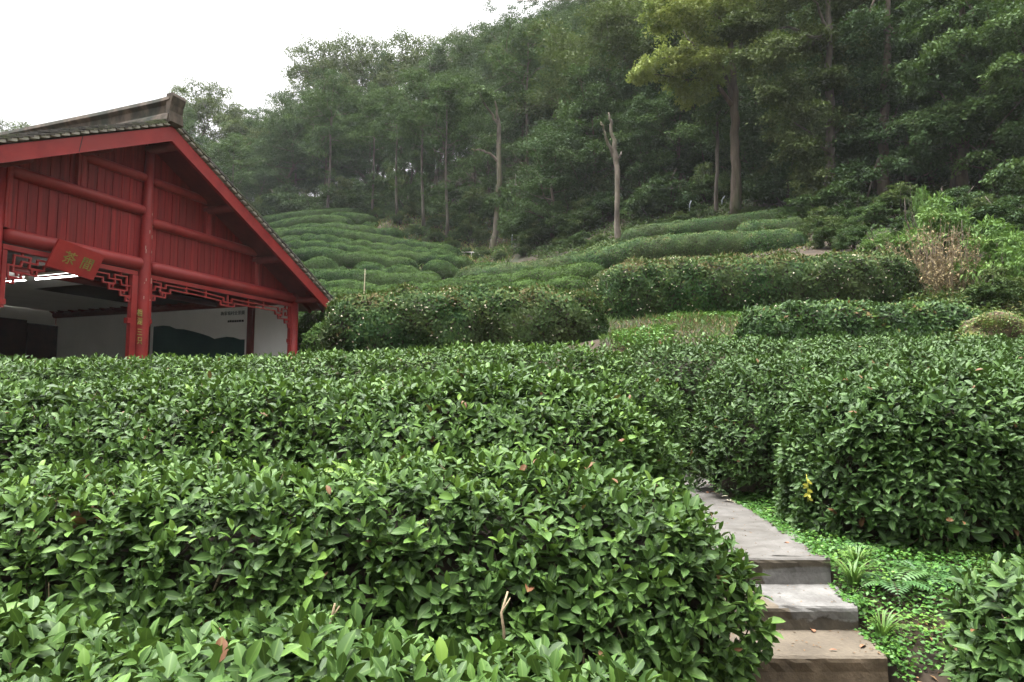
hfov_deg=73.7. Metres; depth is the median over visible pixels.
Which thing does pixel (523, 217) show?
undergrowth shrub
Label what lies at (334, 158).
broadleaf tree
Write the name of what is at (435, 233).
scrub bush
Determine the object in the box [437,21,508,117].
broadleaf tree
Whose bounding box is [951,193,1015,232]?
undergrowth shrub
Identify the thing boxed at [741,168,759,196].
undergrowth shrub
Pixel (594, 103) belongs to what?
understory tree
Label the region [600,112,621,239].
dead tree
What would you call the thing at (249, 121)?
broadleaf tree
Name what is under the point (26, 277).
fluorescent lamp
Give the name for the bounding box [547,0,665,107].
broadleaf tree
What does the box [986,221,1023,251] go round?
undergrowth shrub
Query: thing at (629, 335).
bank creeper
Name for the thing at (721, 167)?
undergrowth shrub
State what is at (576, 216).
undergrowth shrub
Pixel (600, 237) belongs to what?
scrub bush
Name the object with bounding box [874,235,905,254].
shrub
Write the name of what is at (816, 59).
understory tree
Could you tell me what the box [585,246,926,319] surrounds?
tea hedge
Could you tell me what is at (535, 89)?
broadleaf tree
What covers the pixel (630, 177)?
undergrowth shrub
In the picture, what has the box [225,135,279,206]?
understory tree
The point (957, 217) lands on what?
shrub
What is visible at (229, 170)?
understory tree
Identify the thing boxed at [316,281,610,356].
tea hedge
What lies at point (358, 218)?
tea hedge
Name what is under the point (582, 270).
tea hedge
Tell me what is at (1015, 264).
shrub
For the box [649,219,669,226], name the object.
scrub bush
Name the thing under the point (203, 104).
broadleaf tree
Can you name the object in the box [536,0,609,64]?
broadleaf tree
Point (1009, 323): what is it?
shrub
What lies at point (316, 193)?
understory tree
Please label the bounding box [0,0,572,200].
sky
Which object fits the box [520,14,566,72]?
broadleaf tree
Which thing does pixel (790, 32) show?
understory tree
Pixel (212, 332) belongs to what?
wall mural
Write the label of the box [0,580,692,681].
tea hedge
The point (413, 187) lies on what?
undergrowth shrub
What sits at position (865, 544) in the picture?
fern
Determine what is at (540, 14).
broadleaf tree
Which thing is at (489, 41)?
broadleaf tree
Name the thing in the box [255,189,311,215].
undergrowth shrub
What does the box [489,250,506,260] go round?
scrub bush
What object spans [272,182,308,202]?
undergrowth shrub
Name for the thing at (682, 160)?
undergrowth shrub
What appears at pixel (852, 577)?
grass tuft
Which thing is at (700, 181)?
undergrowth shrub
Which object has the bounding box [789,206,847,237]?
undergrowth shrub
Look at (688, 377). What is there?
tea hedge
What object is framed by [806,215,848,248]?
shrub
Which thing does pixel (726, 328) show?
bank grass
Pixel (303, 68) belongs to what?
broadleaf tree
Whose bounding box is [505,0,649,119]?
broadleaf tree
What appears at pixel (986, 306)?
corner dry litter
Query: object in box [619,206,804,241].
tea hedge
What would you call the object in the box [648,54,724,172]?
understory tree
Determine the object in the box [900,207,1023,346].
corner weeds
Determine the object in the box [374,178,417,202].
undergrowth shrub
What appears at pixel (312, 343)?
tea bush
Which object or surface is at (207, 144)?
understory tree
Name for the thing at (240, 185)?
understory tree
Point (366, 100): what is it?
slender tree
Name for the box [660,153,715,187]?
undergrowth shrub
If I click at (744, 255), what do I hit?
terrace grass
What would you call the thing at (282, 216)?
tea hedge
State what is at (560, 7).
broadleaf tree
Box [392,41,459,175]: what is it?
broadleaf tree
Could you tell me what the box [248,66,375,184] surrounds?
broadleaf tree
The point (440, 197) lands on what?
undergrowth shrub
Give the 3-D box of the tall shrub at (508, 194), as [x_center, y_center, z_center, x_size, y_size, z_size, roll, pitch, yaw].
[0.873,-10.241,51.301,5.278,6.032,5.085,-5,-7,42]
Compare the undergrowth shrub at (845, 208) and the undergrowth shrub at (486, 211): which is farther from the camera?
the undergrowth shrub at (486, 211)
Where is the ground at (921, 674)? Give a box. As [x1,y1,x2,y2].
[5,128,1023,681]
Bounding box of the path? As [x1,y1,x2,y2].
[682,472,830,584]
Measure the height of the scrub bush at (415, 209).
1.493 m
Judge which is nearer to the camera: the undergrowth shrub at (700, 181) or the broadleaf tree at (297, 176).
the undergrowth shrub at (700, 181)
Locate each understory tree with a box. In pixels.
[196,141,215,160]
[200,142,253,201]
[215,160,234,181]
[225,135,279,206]
[231,158,259,207]
[234,166,280,205]
[249,151,286,193]
[258,147,310,194]
[278,143,322,191]
[308,149,348,191]
[308,160,323,196]
[350,156,386,180]
[368,143,410,176]
[524,115,614,199]
[537,61,643,195]
[593,84,683,199]
[604,60,715,180]
[621,55,725,188]
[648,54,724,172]
[693,19,790,177]
[710,66,810,179]
[715,55,859,176]
[742,62,870,180]
[754,8,811,91]
[759,25,922,179]
[770,4,880,158]
[819,54,924,194]
[820,33,950,193]
[842,1,914,64]
[855,33,974,188]
[889,3,1023,189]
[894,0,1019,160]
[898,0,1023,189]
[910,34,1023,197]
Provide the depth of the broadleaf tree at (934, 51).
26.95 m
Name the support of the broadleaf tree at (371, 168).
on the ground at (921, 674)
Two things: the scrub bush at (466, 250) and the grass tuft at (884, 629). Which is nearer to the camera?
the grass tuft at (884, 629)
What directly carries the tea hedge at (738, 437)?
on the ground at (921, 674)
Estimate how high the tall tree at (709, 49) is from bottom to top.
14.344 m
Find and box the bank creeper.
[611,310,744,348]
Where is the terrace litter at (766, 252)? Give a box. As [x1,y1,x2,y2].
[690,213,811,257]
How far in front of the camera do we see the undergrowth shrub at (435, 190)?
65.89 m
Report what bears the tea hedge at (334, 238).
on the ground at (921, 674)
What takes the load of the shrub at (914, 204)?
on the ground at (921, 674)
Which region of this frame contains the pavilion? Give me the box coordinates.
[0,92,333,380]
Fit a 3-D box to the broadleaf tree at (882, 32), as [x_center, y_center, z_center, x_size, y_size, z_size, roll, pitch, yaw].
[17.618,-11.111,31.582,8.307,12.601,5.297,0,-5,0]
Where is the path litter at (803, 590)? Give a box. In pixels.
[705,484,879,652]
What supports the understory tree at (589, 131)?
on the ground at (921, 674)
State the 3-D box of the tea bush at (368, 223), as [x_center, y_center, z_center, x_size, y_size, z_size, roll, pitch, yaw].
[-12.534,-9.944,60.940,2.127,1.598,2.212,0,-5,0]
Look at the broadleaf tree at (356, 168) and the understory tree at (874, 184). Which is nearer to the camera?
the understory tree at (874, 184)
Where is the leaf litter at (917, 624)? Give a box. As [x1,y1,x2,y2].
[859,571,964,681]
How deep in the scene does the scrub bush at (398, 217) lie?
59.73 m
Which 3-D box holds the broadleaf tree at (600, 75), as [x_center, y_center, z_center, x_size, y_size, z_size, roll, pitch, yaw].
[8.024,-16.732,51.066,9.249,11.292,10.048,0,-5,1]
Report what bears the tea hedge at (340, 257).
on the ground at (921, 674)
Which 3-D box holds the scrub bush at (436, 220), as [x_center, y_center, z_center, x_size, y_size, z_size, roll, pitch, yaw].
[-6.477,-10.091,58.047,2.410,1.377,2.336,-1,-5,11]
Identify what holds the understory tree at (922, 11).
on the ground at (921, 674)
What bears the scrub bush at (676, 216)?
on the ground at (921, 674)
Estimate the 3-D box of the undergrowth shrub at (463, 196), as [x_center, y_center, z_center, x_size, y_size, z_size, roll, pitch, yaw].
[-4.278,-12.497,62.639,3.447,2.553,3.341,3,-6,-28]
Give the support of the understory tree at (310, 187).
on the ground at (921, 674)
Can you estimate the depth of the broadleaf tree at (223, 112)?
91.71 m
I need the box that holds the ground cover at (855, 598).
[706,468,1023,681]
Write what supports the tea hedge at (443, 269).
on the ground at (921, 674)
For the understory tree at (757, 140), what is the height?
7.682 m
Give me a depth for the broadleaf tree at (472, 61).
85.77 m
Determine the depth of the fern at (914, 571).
3.74 m
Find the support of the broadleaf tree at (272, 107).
on the ground at (921, 674)
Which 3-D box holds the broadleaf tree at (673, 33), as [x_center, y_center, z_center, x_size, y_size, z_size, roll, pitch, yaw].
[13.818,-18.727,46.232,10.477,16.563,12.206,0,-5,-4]
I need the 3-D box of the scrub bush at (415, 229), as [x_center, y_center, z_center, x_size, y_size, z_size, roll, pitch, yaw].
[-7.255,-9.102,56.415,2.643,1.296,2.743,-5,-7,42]
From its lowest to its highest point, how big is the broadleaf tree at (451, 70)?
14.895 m
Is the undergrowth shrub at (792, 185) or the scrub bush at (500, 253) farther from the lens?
the scrub bush at (500, 253)
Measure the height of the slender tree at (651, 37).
13.265 m
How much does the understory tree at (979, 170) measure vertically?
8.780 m
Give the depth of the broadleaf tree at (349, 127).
84.08 m
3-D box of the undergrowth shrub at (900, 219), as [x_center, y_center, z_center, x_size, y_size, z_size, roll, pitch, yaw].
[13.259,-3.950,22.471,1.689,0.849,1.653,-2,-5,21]
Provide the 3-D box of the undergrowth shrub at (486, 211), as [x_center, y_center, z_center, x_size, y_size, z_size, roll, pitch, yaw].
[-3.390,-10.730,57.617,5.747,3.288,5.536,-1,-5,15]
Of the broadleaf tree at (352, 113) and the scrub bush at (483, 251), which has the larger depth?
the broadleaf tree at (352, 113)
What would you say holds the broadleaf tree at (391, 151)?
on the ground at (921, 674)
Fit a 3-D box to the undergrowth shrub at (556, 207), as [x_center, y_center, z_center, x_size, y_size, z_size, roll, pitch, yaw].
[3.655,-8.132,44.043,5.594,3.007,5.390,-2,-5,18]
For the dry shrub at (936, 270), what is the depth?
14.50 m
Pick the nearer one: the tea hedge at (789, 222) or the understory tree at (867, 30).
the tea hedge at (789, 222)
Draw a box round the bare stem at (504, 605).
[500,591,509,638]
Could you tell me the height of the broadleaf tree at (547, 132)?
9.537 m
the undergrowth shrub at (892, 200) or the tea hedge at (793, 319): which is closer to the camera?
the tea hedge at (793, 319)
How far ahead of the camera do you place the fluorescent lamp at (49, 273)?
13.38 m
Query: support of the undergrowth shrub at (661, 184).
on the ground at (921, 674)
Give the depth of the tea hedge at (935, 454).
4.31 m
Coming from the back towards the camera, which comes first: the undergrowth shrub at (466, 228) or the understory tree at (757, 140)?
the undergrowth shrub at (466, 228)
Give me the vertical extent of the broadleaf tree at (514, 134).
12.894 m
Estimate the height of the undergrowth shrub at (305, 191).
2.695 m
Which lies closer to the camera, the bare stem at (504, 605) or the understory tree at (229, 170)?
the bare stem at (504, 605)
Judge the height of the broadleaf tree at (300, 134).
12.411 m
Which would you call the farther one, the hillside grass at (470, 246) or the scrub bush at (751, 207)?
the hillside grass at (470, 246)
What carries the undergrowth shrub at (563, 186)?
on the ground at (921, 674)
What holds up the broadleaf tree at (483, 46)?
on the ground at (921, 674)
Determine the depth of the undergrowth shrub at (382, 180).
71.92 m
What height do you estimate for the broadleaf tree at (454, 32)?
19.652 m
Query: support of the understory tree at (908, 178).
on the ground at (921, 674)
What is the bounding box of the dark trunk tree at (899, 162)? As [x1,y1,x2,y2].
[877,0,991,188]
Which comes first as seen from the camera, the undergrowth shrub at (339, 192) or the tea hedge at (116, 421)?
the tea hedge at (116, 421)
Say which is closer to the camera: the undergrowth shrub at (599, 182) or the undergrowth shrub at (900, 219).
the undergrowth shrub at (900, 219)
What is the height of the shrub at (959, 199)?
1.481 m
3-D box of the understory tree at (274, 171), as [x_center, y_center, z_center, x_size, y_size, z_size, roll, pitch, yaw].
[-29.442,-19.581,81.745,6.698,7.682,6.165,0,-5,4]
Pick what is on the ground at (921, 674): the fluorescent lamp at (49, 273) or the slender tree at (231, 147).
the slender tree at (231, 147)
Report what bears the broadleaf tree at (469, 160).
on the ground at (921, 674)
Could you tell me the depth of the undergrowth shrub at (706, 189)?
38.66 m
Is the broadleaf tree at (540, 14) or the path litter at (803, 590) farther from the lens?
the broadleaf tree at (540, 14)
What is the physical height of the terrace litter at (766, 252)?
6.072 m
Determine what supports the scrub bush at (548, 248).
on the ground at (921, 674)
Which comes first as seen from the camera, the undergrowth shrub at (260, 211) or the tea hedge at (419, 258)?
the tea hedge at (419, 258)
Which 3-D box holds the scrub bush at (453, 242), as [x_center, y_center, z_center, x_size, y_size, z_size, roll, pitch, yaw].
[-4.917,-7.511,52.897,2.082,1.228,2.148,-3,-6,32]
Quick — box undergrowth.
[252,145,1022,259]
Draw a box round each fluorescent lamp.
[8,275,28,281]
[33,271,75,279]
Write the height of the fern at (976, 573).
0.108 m
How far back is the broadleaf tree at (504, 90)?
78.31 m
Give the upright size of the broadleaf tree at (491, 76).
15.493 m
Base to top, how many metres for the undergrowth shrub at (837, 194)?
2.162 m
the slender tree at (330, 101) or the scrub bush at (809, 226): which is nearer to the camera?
the scrub bush at (809, 226)
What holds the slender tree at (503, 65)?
on the ground at (921, 674)
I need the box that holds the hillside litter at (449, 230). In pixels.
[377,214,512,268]
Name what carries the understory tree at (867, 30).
on the ground at (921, 674)
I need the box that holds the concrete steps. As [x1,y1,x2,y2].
[714,584,888,681]
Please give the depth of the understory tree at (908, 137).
31.23 m
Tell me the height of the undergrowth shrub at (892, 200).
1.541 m
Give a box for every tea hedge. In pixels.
[0,339,699,477]
[0,360,698,530]
[0,442,785,681]
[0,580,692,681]
[263,207,367,222]
[268,214,354,228]
[273,222,406,238]
[275,226,461,256]
[280,233,458,256]
[285,239,473,268]
[290,245,419,268]
[298,303,337,346]
[301,256,346,268]
[308,268,441,286]
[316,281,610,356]
[317,278,390,289]
[325,286,361,291]
[329,211,378,226]
[329,260,603,297]
[353,261,442,279]
[362,273,588,293]
[422,259,459,278]
[454,227,808,281]
[465,261,500,269]
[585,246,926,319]
[602,330,1023,437]
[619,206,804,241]
[686,339,1023,498]
[733,216,807,234]
[733,297,989,355]
[769,358,1023,560]
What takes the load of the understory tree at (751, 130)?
on the ground at (921, 674)
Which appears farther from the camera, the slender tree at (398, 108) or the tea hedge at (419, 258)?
the slender tree at (398, 108)
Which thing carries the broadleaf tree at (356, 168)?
on the ground at (921, 674)
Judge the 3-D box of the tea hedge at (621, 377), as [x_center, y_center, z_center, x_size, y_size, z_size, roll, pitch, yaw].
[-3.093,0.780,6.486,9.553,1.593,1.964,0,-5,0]
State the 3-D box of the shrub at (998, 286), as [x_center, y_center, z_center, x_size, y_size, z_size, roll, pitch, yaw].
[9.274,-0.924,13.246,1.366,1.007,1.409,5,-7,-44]
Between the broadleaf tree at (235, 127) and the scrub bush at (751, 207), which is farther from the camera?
the broadleaf tree at (235, 127)
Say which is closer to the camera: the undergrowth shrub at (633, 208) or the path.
the path
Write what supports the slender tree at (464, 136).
on the ground at (921, 674)
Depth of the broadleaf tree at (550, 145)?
44.09 m
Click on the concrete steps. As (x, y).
(798, 609)
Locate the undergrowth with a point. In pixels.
(724, 211)
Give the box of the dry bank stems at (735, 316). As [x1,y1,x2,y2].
[608,311,740,351]
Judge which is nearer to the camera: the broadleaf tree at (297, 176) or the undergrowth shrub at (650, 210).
the undergrowth shrub at (650, 210)
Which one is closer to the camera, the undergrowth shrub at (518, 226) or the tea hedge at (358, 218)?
the undergrowth shrub at (518, 226)
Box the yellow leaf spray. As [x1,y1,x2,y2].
[803,474,812,501]
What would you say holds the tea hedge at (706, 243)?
on the ground at (921, 674)
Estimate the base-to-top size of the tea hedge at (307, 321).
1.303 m
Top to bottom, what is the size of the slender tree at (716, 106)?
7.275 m
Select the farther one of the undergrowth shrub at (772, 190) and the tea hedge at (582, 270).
the undergrowth shrub at (772, 190)
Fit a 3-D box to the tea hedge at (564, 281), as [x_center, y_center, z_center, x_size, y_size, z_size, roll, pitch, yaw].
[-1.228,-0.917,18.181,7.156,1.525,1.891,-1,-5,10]
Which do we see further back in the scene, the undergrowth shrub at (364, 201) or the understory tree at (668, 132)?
the undergrowth shrub at (364, 201)
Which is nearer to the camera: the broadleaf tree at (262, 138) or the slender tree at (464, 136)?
the slender tree at (464, 136)
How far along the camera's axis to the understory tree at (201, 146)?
80.54 m
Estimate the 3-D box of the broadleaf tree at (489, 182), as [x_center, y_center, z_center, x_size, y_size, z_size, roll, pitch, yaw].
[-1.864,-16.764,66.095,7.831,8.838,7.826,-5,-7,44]
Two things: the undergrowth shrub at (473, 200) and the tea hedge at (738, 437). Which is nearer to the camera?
the tea hedge at (738, 437)
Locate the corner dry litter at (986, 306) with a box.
[924,294,1022,315]
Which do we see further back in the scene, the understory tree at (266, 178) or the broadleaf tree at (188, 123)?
the broadleaf tree at (188, 123)
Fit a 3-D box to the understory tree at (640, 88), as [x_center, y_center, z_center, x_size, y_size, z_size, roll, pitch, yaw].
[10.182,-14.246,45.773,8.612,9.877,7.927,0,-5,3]
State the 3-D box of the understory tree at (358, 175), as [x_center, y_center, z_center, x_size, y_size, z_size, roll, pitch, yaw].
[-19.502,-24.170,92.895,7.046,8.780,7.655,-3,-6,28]
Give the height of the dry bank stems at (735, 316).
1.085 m
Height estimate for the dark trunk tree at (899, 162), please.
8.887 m
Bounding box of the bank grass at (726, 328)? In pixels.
[597,309,741,363]
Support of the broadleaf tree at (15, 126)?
on the ground at (921, 674)
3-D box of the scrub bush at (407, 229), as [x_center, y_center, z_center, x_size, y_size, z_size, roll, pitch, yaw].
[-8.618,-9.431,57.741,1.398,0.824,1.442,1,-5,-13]
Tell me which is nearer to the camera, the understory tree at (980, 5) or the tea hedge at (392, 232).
the understory tree at (980, 5)
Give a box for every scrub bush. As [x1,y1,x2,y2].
[389,211,411,223]
[402,202,428,217]
[403,225,410,232]
[405,223,430,236]
[420,228,444,241]
[423,214,449,227]
[441,236,462,247]
[458,247,476,255]
[471,247,491,258]
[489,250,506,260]
[515,244,534,255]
[540,245,553,251]
[551,233,569,245]
[588,234,607,245]
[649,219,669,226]
[667,210,689,222]
[687,203,722,217]
[739,202,764,214]
[801,215,822,233]
[887,229,905,236]
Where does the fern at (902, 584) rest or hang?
on the ground at (921, 674)
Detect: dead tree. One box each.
[461,82,507,248]
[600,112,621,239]
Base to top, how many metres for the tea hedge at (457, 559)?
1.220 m
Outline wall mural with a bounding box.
[149,307,247,378]
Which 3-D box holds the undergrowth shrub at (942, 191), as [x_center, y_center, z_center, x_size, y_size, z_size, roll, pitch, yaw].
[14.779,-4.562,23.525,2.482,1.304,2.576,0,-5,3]
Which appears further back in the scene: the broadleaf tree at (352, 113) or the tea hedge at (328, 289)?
the broadleaf tree at (352, 113)
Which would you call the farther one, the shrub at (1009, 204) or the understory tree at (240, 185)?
the understory tree at (240, 185)
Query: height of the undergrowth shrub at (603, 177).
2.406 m
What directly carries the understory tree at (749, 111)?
on the ground at (921, 674)
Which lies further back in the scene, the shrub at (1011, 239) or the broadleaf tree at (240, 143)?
the broadleaf tree at (240, 143)
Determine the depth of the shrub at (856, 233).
21.14 m
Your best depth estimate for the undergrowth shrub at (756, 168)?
40.62 m
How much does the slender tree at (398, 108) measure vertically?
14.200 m
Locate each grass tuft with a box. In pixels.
[820,554,879,585]
[840,543,875,568]
[862,608,917,637]
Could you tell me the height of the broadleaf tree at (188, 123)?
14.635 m
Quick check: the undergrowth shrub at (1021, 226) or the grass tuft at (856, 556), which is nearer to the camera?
the grass tuft at (856, 556)
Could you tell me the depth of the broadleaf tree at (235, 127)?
85.17 m
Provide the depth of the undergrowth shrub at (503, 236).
50.28 m
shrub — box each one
[251,195,277,216]
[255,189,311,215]
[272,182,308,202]
[290,192,331,211]
[291,188,323,208]
[317,175,363,209]
[331,179,400,211]
[333,189,370,209]
[342,177,371,200]
[369,165,411,202]
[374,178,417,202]
[375,179,434,210]
[418,193,453,215]
[425,182,463,204]
[441,187,504,224]
[443,201,503,227]
[454,213,490,243]
[457,190,473,213]
[493,171,542,239]
[497,212,517,239]
[500,204,559,244]
[509,220,558,246]
[510,204,559,231]
[530,200,609,237]
[538,171,587,200]
[553,230,590,252]
[557,197,604,236]
[568,190,628,220]
[582,165,620,194]
[583,149,662,197]
[620,167,663,199]
[620,187,677,220]
[622,186,662,213]
[626,168,699,215]
[658,150,723,181]
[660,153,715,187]
[678,167,729,202]
[679,161,729,202]
[712,155,730,172]
[730,145,768,180]
[741,158,823,205]
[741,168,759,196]
[775,173,874,219]
[780,162,837,190]
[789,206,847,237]
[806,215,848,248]
[824,197,868,221]
[829,216,871,250]
[848,201,901,226]
[857,227,891,250]
[866,181,931,219]
[872,213,992,297]
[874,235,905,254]
[879,190,982,261]
[887,209,929,232]
[897,187,961,220]
[902,183,934,264]
[923,185,996,221]
[942,214,1023,291]
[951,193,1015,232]
[954,309,1023,344]
[959,265,1023,310]
[964,193,1023,235]
[979,243,1023,299]
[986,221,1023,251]
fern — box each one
[821,540,882,561]
[856,570,944,605]
[881,560,965,589]
[915,568,991,594]
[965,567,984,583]
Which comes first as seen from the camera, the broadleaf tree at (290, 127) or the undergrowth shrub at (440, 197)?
the undergrowth shrub at (440, 197)
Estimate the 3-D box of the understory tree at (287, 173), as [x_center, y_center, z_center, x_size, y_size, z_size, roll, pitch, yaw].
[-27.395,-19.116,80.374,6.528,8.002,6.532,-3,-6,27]
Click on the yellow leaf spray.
(807, 494)
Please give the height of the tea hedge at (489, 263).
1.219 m
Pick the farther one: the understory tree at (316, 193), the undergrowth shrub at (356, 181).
the understory tree at (316, 193)
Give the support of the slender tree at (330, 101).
on the ground at (921, 674)
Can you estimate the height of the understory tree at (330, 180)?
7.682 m
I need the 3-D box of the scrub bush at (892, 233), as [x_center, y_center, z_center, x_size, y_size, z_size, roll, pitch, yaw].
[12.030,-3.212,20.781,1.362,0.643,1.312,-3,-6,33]
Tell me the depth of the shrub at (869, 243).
20.29 m
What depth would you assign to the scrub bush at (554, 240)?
41.44 m
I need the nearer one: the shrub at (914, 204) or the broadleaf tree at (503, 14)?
the shrub at (914, 204)
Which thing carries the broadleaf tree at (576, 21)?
on the ground at (921, 674)
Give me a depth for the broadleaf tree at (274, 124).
87.50 m
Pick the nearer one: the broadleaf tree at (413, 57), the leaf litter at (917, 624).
the leaf litter at (917, 624)
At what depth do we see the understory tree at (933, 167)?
27.29 m
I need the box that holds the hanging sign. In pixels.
[44,239,104,279]
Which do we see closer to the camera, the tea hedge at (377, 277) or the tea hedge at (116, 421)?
the tea hedge at (116, 421)
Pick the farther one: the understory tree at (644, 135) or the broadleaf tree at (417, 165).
the broadleaf tree at (417, 165)
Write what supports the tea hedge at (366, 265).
on the ground at (921, 674)
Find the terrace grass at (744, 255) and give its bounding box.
[582,200,817,258]
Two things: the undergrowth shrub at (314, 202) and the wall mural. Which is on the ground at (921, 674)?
the undergrowth shrub at (314, 202)
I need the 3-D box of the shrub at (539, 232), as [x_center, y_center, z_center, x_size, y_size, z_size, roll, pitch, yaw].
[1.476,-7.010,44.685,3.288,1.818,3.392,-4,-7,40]
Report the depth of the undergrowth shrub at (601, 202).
42.57 m
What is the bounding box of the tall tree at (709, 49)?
[625,0,784,213]
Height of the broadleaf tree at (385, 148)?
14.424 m
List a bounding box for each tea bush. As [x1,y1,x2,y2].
[298,320,326,358]
[362,221,378,227]
[935,544,1023,681]
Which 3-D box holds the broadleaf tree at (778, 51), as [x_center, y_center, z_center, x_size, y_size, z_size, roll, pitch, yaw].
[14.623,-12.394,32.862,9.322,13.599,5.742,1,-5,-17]
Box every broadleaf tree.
[0,117,30,131]
[167,76,250,159]
[183,104,216,158]
[193,101,257,145]
[212,136,262,187]
[217,107,262,154]
[217,117,268,147]
[245,120,287,187]
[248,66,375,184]
[248,104,354,192]
[251,108,296,186]
[260,103,282,133]
[262,146,313,195]
[263,68,367,184]
[264,103,328,199]
[269,34,367,181]
[291,97,354,183]
[311,28,404,186]
[329,104,364,178]
[335,128,381,187]
[342,88,367,155]
[349,48,403,175]
[349,97,391,189]
[358,25,455,135]
[363,84,403,177]
[365,94,430,183]
[382,132,444,189]
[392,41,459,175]
[400,66,499,186]
[400,143,442,181]
[414,66,515,185]
[427,24,477,78]
[436,95,506,188]
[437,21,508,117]
[441,21,529,139]
[446,0,543,136]
[447,115,519,194]
[465,0,529,36]
[467,80,550,197]
[472,24,521,71]
[478,41,540,139]
[481,50,532,160]
[499,122,602,241]
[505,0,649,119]
[509,21,624,128]
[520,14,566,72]
[522,0,576,25]
[528,8,566,28]
[530,117,563,172]
[531,0,597,95]
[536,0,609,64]
[537,0,584,15]
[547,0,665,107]
[557,33,647,181]
[589,0,736,101]
[636,0,756,147]
[707,0,882,199]
[819,0,930,213]
[892,0,1023,199]
[969,0,1023,205]
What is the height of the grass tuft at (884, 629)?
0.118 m
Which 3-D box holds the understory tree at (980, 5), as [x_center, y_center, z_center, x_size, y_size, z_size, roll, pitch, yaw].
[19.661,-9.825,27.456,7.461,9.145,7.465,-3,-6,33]
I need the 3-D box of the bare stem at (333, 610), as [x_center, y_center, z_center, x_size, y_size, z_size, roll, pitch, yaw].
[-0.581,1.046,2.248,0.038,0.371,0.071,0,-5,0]
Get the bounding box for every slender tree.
[207,130,267,187]
[280,68,366,207]
[339,80,413,215]
[365,84,440,215]
[381,68,463,226]
[396,70,496,236]
[464,14,565,189]
[610,2,693,188]
[684,84,746,213]
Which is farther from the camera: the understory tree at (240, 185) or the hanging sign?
the understory tree at (240, 185)
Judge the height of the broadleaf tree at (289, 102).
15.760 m
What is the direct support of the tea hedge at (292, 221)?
on the ground at (921, 674)
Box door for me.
[0,317,57,365]
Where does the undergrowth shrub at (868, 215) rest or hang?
on the ground at (921, 674)
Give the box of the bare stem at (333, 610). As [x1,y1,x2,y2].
[329,603,339,623]
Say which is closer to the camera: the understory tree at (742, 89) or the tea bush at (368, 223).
the understory tree at (742, 89)
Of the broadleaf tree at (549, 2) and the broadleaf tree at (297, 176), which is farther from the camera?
the broadleaf tree at (549, 2)
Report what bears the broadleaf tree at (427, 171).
on the ground at (921, 674)
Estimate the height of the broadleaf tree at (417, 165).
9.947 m
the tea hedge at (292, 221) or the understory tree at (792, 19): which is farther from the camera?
the tea hedge at (292, 221)
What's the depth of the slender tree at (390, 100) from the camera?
61.56 m
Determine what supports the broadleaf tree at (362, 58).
on the ground at (921, 674)
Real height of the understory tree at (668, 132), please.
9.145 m
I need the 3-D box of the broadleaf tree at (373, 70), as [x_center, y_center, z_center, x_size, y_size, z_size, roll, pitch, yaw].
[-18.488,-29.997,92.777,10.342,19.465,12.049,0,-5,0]
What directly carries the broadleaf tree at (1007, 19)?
on the ground at (921, 674)
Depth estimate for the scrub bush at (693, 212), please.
35.72 m
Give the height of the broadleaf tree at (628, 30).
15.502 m
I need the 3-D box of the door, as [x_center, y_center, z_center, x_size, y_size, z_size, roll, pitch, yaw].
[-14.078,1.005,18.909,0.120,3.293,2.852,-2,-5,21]
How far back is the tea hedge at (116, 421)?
3.96 m
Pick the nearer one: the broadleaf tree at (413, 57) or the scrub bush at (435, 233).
the scrub bush at (435, 233)
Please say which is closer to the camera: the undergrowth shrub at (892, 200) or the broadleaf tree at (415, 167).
the undergrowth shrub at (892, 200)
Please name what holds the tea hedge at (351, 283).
on the ground at (921, 674)
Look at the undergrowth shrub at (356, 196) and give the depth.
66.24 m
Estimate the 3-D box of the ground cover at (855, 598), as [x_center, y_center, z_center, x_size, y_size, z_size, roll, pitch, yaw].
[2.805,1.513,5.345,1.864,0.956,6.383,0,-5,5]
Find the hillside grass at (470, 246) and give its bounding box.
[369,210,514,268]
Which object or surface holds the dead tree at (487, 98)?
on the ground at (921, 674)
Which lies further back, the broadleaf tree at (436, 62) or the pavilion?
the broadleaf tree at (436, 62)
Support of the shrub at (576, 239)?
on the ground at (921, 674)
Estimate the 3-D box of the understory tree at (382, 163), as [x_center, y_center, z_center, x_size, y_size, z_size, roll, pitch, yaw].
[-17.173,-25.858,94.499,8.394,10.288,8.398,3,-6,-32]
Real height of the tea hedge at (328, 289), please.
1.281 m
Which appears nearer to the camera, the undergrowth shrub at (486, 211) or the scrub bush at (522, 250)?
the scrub bush at (522, 250)
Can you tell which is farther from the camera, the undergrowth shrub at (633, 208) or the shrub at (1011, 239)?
the undergrowth shrub at (633, 208)
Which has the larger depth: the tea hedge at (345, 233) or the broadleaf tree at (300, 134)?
the broadleaf tree at (300, 134)
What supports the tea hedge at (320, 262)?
on the ground at (921, 674)
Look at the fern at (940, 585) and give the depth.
3.67 m
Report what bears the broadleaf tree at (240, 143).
on the ground at (921, 674)

